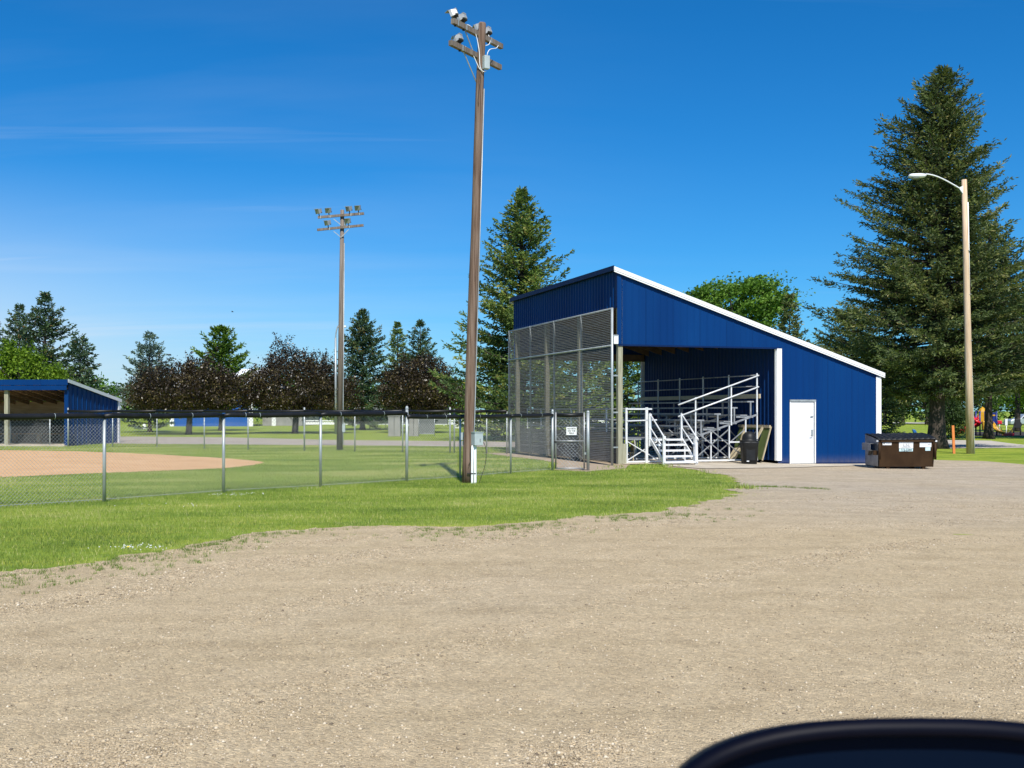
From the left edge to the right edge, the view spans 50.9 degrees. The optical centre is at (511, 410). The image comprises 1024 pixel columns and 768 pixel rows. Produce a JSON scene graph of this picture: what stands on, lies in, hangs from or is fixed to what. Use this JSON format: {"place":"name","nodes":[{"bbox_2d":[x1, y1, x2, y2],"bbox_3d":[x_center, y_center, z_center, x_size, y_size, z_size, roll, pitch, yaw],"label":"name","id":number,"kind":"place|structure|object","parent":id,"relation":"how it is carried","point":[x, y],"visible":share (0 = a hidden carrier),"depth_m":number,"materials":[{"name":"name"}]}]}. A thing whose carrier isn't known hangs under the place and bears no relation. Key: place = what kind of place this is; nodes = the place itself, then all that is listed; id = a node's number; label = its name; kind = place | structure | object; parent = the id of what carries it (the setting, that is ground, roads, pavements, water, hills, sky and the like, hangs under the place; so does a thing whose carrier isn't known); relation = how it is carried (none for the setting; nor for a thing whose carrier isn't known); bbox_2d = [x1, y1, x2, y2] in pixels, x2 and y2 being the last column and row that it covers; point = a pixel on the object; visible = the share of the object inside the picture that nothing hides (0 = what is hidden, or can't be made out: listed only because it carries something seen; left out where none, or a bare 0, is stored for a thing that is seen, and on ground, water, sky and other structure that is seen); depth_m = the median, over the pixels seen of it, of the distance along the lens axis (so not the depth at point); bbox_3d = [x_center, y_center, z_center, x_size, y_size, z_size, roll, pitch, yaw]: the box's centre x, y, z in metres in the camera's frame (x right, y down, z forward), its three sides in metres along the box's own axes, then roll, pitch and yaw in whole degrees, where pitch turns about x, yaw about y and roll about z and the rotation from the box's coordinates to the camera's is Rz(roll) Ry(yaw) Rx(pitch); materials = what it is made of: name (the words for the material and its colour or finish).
{"place":"outdoors","nodes":[
{"label":"outdoors","id":0,"kind":"place"},
{"bbox_2d":[170,369,318,425],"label":"hall building","id":1,"kind":"structure","parent":0,"point":[210,420],"depth_m":113.00,"materials":[{"name":"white metal"}]},
{"bbox_2d":[0,436,550,446],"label":"road","id":2,"kind":"structure","parent":0,"point":[234,440],"depth_m":55.39,"materials":[{"name":"grey asphalt"}]},
{"bbox_2d":[0,460,1023,767],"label":"gravel lot","id":3,"kind":"structure","parent":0,"point":[952,482],"depth_m":8.02,"materials":[{"name":"beige gravel"}]},
{"bbox_2d":[0,485,830,593],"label":"weeds","id":4,"kind":"object","parent":3,"relation":"on","point":[264,534],"visible":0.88,"depth_m":13.26,"materials":[{"name":"green plant"}]},
{"bbox_2d":[581,462,767,489],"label":"weeds","id":5,"kind":"object","parent":3,"relation":"on","point":[738,486],"visible":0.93,"depth_m":30.11,"materials":[{"name":"green plant"}]},
{"bbox_2d":[862,432,936,468],"bbox_3d":[12.036,1.235,33.358,2.060,1.102,1.332,0,0,0],"label":"dumpster","id":6,"kind":"object","parent":3,"relation":"on","point":[889,450],"visible":1,"depth_m":32.80,"materials":[{"name":"brown paint"}]},
{"bbox_2d":[0,411,1023,597],"bbox_3d":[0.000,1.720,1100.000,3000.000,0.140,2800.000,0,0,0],"label":"ground","id":7,"kind":"structure","parent":0,"point":[1009,455],"depth_m":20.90,"materials":[{"name":"green plant"}]},
{"bbox_2d":[0,321,18,372],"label":"spruce tree","id":8,"kind":"object","parent":7,"relation":"on","point":[6,337],"visible":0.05,"depth_m":70.27,"materials":[{"name":"green plant"}]},
{"bbox_2d":[1,303,43,371],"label":"spruce tree","id":9,"kind":"object","parent":7,"relation":"on","point":[16,315],"visible":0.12,"depth_m":77.66,"materials":[{"name":"green plant"}]},
{"bbox_2d":[0,419,50,444],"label":"dugout fence","id":10,"kind":"object","parent":7,"relation":"on","point":[21,434],"visible":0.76,"depth_m":50.94,"materials":[{"name":"metal"}]},
{"bbox_2d":[0,337,81,401],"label":"tree","id":11,"kind":"object","parent":7,"relation":"on","point":[14,359],"visible":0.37,"depth_m":62.48,"materials":[{"name":"green plant"}]},
{"bbox_2d":[4,291,94,381],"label":"spruce tree","id":12,"kind":"object","parent":7,"relation":"on","point":[49,327],"visible":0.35,"depth_m":71.65,"materials":[{"name":"green plant"}]},
{"bbox_2d":[0,379,121,446],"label":"dugout","id":13,"kind":"object","parent":7,"relation":"on","point":[70,394],"visible":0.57,"depth_m":52.66,"materials":[{"name":"blue metal"}]},
{"bbox_2d":[53,333,120,402],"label":"spruce tree","id":14,"kind":"object","parent":7,"relation":"on","point":[82,353],"visible":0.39,"depth_m":65.80,"materials":[{"name":"green plant"}]},
{"bbox_2d":[77,371,127,407],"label":"tree","id":15,"kind":"object","parent":7,"relation":"on","point":[110,389],"visible":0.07,"depth_m":141.52,"materials":[{"name":"green plant"}]},
{"bbox_2d":[105,381,137,418],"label":"tree","id":16,"kind":"object","parent":7,"relation":"on","point":[124,408],"visible":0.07,"depth_m":167.35,"materials":[{"name":"green plant"}]},
{"bbox_2d":[0,450,262,476],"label":"infield","id":17,"kind":"object","parent":7,"relation":"on","point":[7,460],"visible":0.74,"depth_m":34.03,"materials":[{"name":"soil"}]},
{"bbox_2d":[115,330,174,431],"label":"spruce tree","id":18,"kind":"object","parent":7,"relation":"on","point":[150,350],"visible":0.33,"depth_m":81.74,"materials":[{"name":"green plant"}]},
{"bbox_2d":[120,347,255,434],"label":"purple leaf tree","id":19,"kind":"object","parent":7,"relation":"on","point":[193,394],"visible":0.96,"depth_m":73.13,"materials":[{"name":"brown plant"}]},
{"bbox_2d":[88,486,329,549],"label":"clover flowers","id":20,"kind":"object","parent":7,"relation":"on","point":[166,548],"visible":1,"depth_m":12.71,"materials":[{"name":"white plant"}]},
{"bbox_2d":[181,324,258,430],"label":"pine tree","id":21,"kind":"object","parent":7,"relation":"on","point":[225,346],"visible":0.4,"depth_m":87.50,"materials":[{"name":"green plant"}]},
{"bbox_2d":[253,376,293,421],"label":"tree","id":22,"kind":"object","parent":7,"relation":"on","point":[266,395],"depth_m":139.56,"materials":[{"name":"green plant"}]},
{"bbox_2d":[0,406,553,506],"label":"chain link fence","id":23,"kind":"object","parent":7,"relation":"on","point":[131,416],"visible":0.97,"depth_m":22.03,"materials":[{"name":"metal"}]},
{"bbox_2d":[67,407,507,453],"bbox_3d":[-10.166,0.785,45.095,21.600,1.830,1.069,0,0,24],"label":"chain link fence","id":24,"kind":"object","parent":7,"relation":"on","point":[450,411],"visible":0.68,"depth_m":44.28,"materials":[{"name":"metal"}]},
{"bbox_2d":[226,332,365,432],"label":"purple leaf tree","id":25,"kind":"object","parent":7,"relation":"on","point":[289,396],"visible":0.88,"depth_m":76.57,"materials":[{"name":"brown plant"}]},
{"bbox_2d":[0,443,626,507],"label":"grass","id":26,"kind":"structure","parent":7,"relation":"on","point":[245,451],"depth_m":30.98,"materials":[{"name":"green plant"}]},
{"bbox_2d":[314,205,363,449],"bbox_3d":[-7.183,-3.425,44.728,2.057,10.253,0.511,0,0,0],"label":"light pole","id":27,"kind":"object","parent":7,"relation":"on","point":[340,386],"visible":1,"depth_m":44.76,"materials":[{"name":"grey wood"}]},
{"bbox_2d":[334,326,345,433],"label":"street lamp","id":28,"kind":"object","parent":7,"relation":"on","point":[335,393],"visible":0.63,"depth_m":75.96,"materials":[{"name":"metal"}]},
{"bbox_2d":[322,308,397,429],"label":"spruce tree","id":29,"kind":"object","parent":7,"relation":"on","point":[362,326],"visible":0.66,"depth_m":91.32,"materials":[{"name":"green plant"}]},
{"bbox_2d":[388,416,400,436],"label":"equipment cabinet","id":30,"kind":"object","parent":7,"relation":"on","point":[393,426],"visible":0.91,"depth_m":68.50,"materials":[{"name":"grey metal"}]},
{"bbox_2d":[381,321,411,415],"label":"spruce tree","id":31,"kind":"object","parent":7,"relation":"on","point":[396,331],"visible":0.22,"depth_m":97.81,"materials":[{"name":"green plant"}]},
{"bbox_2d":[355,406,447,426],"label":"field fence","id":32,"kind":"object","parent":7,"relation":"on","point":[444,421],"visible":0.01,"depth_m":108.00,"materials":[{"name":"white paint"}]},
{"bbox_2d":[409,419,417,435],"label":"equipment cabinet","id":33,"kind":"object","parent":7,"relation":"on","point":[414,427],"visible":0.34,"depth_m":69.00,"materials":[{"name":"grey metal"}]},
{"bbox_2d":[369,349,464,420],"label":"purple leaf tree","id":34,"kind":"object","parent":7,"relation":"on","point":[423,396],"visible":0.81,"depth_m":78.96,"materials":[{"name":"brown plant"}]},
{"bbox_2d":[387,319,452,422],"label":"spruce tree","id":35,"kind":"object","parent":7,"relation":"on","point":[423,344],"visible":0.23,"depth_m":97.71,"materials":[{"name":"green plant"}]},
{"bbox_2d":[418,419,434,435],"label":"screen panel","id":36,"kind":"object","parent":7,"relation":"on","point":[432,422],"visible":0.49,"depth_m":69.09,"materials":[{"name":"metal"}]},
{"bbox_2d":[306,420,608,425],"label":"rail fence","id":37,"kind":"object","parent":7,"relation":"on","point":[314,423],"visible":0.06,"depth_m":118.00,"materials":[{"name":"white paint"}]},
{"bbox_2d":[448,376,485,421],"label":"tree","id":38,"kind":"object","parent":7,"relation":"on","point":[463,400],"visible":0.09,"depth_m":140.00,"materials":[{"name":"green plant"}]},
{"bbox_2d":[445,7,502,482],"bbox_3d":[-0.793,-3.611,24.590,0.599,10.631,2.070,0,0,38],"label":"light pole","id":39,"kind":"object","parent":7,"relation":"on","point":[481,32],"visible":0.99,"depth_m":24.50,"materials":[{"name":"brown wood"}]},
{"bbox_2d":[467,432,486,482],"bbox_3d":[-0.799,1.081,24.453,0.446,1.198,0.260,0,0,-17],"label":"meter box","id":40,"kind":"object","parent":39,"relation":"attached to","point":[476,438],"visible":0.91,"depth_m":24.41,"materials":[{"name":"white metal"}]},
{"bbox_2d":[427,185,614,439],"bbox_3d":[0.499,-5.413,59.845,10.619,14.277,9.836,0,0,0],"label":"spruce tree","id":41,"kind":"object","parent":7,"relation":"on","point":[522,234],"visible":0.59,"depth_m":59.33,"materials":[{"name":"green plant"}]},
{"bbox_2d":[488,453,628,471],"bbox_3d":[1.520,1.644,35.607,2.975,0.001,13.236,0,0,-11],"label":"dirt strip","id":42,"kind":"object","parent":7,"relation":"on","point":[562,462],"visible":0.76,"depth_m":33.41,"materials":[{"name":"beige soil"}]},
{"bbox_2d":[508,308,617,465],"bbox_3d":[1.508,-0.692,36.872,0.252,4.784,9.878,0,0,-18],"label":"backstop","id":43,"kind":"object","parent":7,"relation":"on","point":[555,365],"visible":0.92,"depth_m":36.32,"materials":[{"name":"metal"}]},
{"bbox_2d":[533,361,635,434],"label":"spruce tree","id":44,"kind":"object","parent":7,"relation":"on","point":[587,369],"visible":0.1,"depth_m":71.01,"materials":[{"name":"green plant"}]},
{"bbox_2d":[586,411,589,469],"bbox_3d":[2.090,0.848,29.552,0.090,1.705,0.088,0,0,0],"label":"fence post","id":45,"kind":"object","parent":7,"relation":"on","point":[588,440],"visible":0.91,"depth_m":29.52,"materials":[{"name":"metal"}]},
{"bbox_2d":[554,412,586,468],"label":"gate","id":46,"kind":"structure","parent":45,"relation":"attached to","point":[570,415],"depth_m":29.60,"materials":[{"name":"metal"}]},
{"bbox_2d":[566,427,576,434],"bbox_3d":[1.636,0.560,29.578,0.282,0.218,0.013,0,0,0],"label":"sign","id":47,"kind":"object","parent":46,"relation":"attached to","point":[571,430],"visible":1,"depth_m":29.58,"materials":[{"name":"white paint"}]},
{"bbox_2d":[575,361,640,435],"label":"spruce tree","id":48,"kind":"object","parent":7,"relation":"on","point":[634,377],"visible":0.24,"depth_m":65.33,"materials":[{"name":"green plant"}]},
{"bbox_2d":[683,270,815,339],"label":"elm tree","id":49,"kind":"object","parent":7,"relation":"on","point":[765,307],"visible":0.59,"depth_m":70.72,"materials":[{"name":"green plant"}]},
{"bbox_2d":[771,293,809,341],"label":"spruce tree","id":50,"kind":"object","parent":7,"relation":"on","point":[790,304],"visible":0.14,"depth_m":65.80,"materials":[{"name":"green plant"}]},
{"bbox_2d":[809,299,902,398],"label":"spruce tree","id":51,"kind":"object","parent":7,"relation":"on","point":[831,347],"visible":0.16,"depth_m":83.52,"materials":[{"name":"green plant"}]},
{"bbox_2d":[872,364,909,433],"bbox_3d":[21.249,-0.499,62.007,3.381,4.822,4.222,0,0,34],"label":"spruce tree","id":52,"kind":"object","parent":7,"relation":"on","point":[891,406],"visible":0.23,"depth_m":61.51,"materials":[{"name":"green plant"}]},
{"bbox_2d":[882,375,914,422],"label":"tree","id":53,"kind":"object","parent":7,"relation":"on","point":[883,414],"visible":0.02,"depth_m":141.32,"materials":[{"name":"green plant"}]},
{"bbox_2d":[890,392,924,423],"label":"tree","id":54,"kind":"object","parent":7,"relation":"on","point":[919,410],"visible":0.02,"depth_m":146.48,"materials":[{"name":"green plant"}]},
{"bbox_2d":[801,64,1023,448],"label":"spruce tree","id":55,"kind":"object","parent":7,"relation":"on","point":[924,309],"visible":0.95,"depth_m":50.13,"materials":[{"name":"green plant"}]},
{"bbox_2d":[896,372,949,424],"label":"tree","id":56,"kind":"object","parent":7,"relation":"on","point":[923,405],"visible":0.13,"depth_m":137.48,"materials":[{"name":"green plant"}]},
{"bbox_2d":[908,173,974,453],"bbox_3d":[17.871,-4.011,44.735,2.778,11.710,0.326,0,0,-1],"label":"street lamp","id":57,"kind":"object","parent":7,"relation":"on","point":[970,437],"visible":0.97,"depth_m":44.65,"materials":[{"name":"beige wood"}]},
{"bbox_2d":[921,398,977,439],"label":"bush","id":58,"kind":"object","parent":7,"relation":"on","point":[953,416],"visible":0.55,"depth_m":65.60,"materials":[{"name":"green plant"}]},
{"bbox_2d":[951,425,954,453],"bbox_3d":[18.372,1.214,44.750,0.148,1.196,0.050,0,0,0],"label":"marker stake","id":59,"kind":"object","parent":7,"relation":"on","point":[953,440],"visible":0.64,"depth_m":44.73,"materials":[{"name":"orange paint"}]},
{"bbox_2d":[945,384,997,418],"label":"tree","id":60,"kind":"object","parent":7,"relation":"on","point":[974,404],"visible":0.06,"depth_m":146.46,"materials":[{"name":"green plant"}]},
{"bbox_2d":[946,216,1023,438],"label":"spruce tree","id":61,"kind":"object","parent":7,"relation":"on","point":[988,433],"visible":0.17,"depth_m":67.71,"materials":[{"name":"green plant"}]},
{"bbox_2d":[974,395,1014,420],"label":"tree","id":62,"kind":"object","parent":7,"relation":"on","point":[999,412],"visible":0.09,"depth_m":154.43,"materials":[{"name":"green plant"}]},
{"bbox_2d":[965,432,1023,435],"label":"playground bed","id":63,"kind":"object","parent":7,"relation":"on","point":[1018,433],"visible":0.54,"depth_m":80.07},
{"bbox_2d":[965,407,1004,434],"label":"playground set","id":64,"kind":"object","parent":63,"relation":"on","point":[980,417],"visible":0.55,"depth_m":77.81,"materials":[{"name":"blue plastic"}]},
{"bbox_2d":[1003,433,1013,435],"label":"play step","id":65,"kind":"object","parent":63,"relation":"on","point":[1008,434],"visible":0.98,"depth_m":76.60,"materials":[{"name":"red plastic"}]},
{"bbox_2d":[1009,419,1020,434],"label":"climbing arch","id":66,"kind":"structure","parent":63,"relation":"on","point":[1017,423],"depth_m":77.95,"materials":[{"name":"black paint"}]},
{"bbox_2d":[983,313,1023,431],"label":"tree","id":67,"kind":"object","parent":7,"relation":"on","point":[1017,399],"visible":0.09,"depth_m":91.86,"materials":[{"name":"green plant"}]},
{"bbox_2d":[992,385,1023,424],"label":"tree","id":68,"kind":"object","parent":7,"relation":"on","point":[1011,409],"visible":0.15,"depth_m":137.00,"materials":[{"name":"green plant"}]},
{"bbox_2d":[1003,414,1023,425],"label":"parked car","id":69,"kind":"object","parent":7,"relation":"on","point":[1010,421],"visible":0.47,"depth_m":112.03,"materials":[{"name":"silver metal"}]},
{"bbox_2d":[0,0,1023,410],"label":"sky","id":70,"kind":"structure","parent":0,"point":[166,166],"materials":[{"name":"blue"}]},
{"bbox_2d":[628,442,633,460],"bbox_3d":[3.745,1.320,34.487,0.284,0.600,0.260,0,0,-18],"label":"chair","id":71,"kind":"object","parent":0,"point":[631,449],"visible":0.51,"depth_m":34.49,"materials":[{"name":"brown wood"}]},
{"bbox_2d":[524,451,865,467],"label":"pavement","id":72,"kind":"structure","parent":0,"point":[739,464],"depth_m":33.88,"materials":[{"name":"concrete"}]},
{"bbox_2d":[527,373,760,464],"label":"bleachers","id":73,"kind":"object","parent":72,"relation":"on","point":[647,437],"visible":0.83,"depth_m":35.45,"materials":[{"name":"metal"}]},
{"bbox_2d":[509,265,884,463],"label":"grandstand building","id":74,"kind":"structure","parent":72,"relation":"on","point":[818,405],"depth_m":35.44,"materials":[{"name":"blue metal"}]},
{"bbox_2d":[789,400,815,463],"bbox_3d":[9.484,0.692,35.026,0.985,2.102,0.114,0,0,-18],"label":"door","id":75,"kind":"structure","parent":74,"relation":"in","point":[802,413],"depth_m":35.04,"materials":[{"name":"white paint"}]},
{"bbox_2d":[730,448,739,458],"bbox_3d":[7.269,1.420,35.292,0.278,0.392,0.320,0,0,-18],"label":"board","id":76,"kind":"object","parent":72,"relation":"on","point":[733,454],"visible":0.64,"depth_m":35.26,"materials":[{"name":"brown wood"}]},
{"bbox_2d":[740,431,758,463],"bbox_3d":[7.539,1.174,34.163,0.592,1.028,0.584,0,0,0],"label":"litter bin","id":77,"kind":"object","parent":72,"relation":"on","point":[749,442],"visible":0.99,"depth_m":33.93,"materials":[{"name":"black plastic"}]},
{"bbox_2d":[734,424,771,460],"bbox_3d":[7.876,1.050,35.891,0.565,1.148,2.006,0,0,-19],"label":"target board","id":78,"kind":"object","parent":72,"relation":"on","point":[764,431],"visible":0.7,"depth_m":35.34,"materials":[{"name":"green wood"}]},
{"bbox_2d":[678,717,1023,767],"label":"wing mirror","id":79,"kind":"object","parent":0,"point":[916,742],"visible":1,"depth_m":0.61,"materials":[{"name":"black plastic"}]},
{"bbox_2d":[893,422,1002,423],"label":"road","id":80,"kind":"structure","parent":0,"point":[918,422],"depth_m":160.25,"materials":[{"name":"grey asphalt"}]},
{"bbox_2d":[948,440,1023,447],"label":"path","id":81,"kind":"structure","parent":0,"point":[978,444],"depth_m":56.43,"materials":[{"name":"concrete"}]}
]}

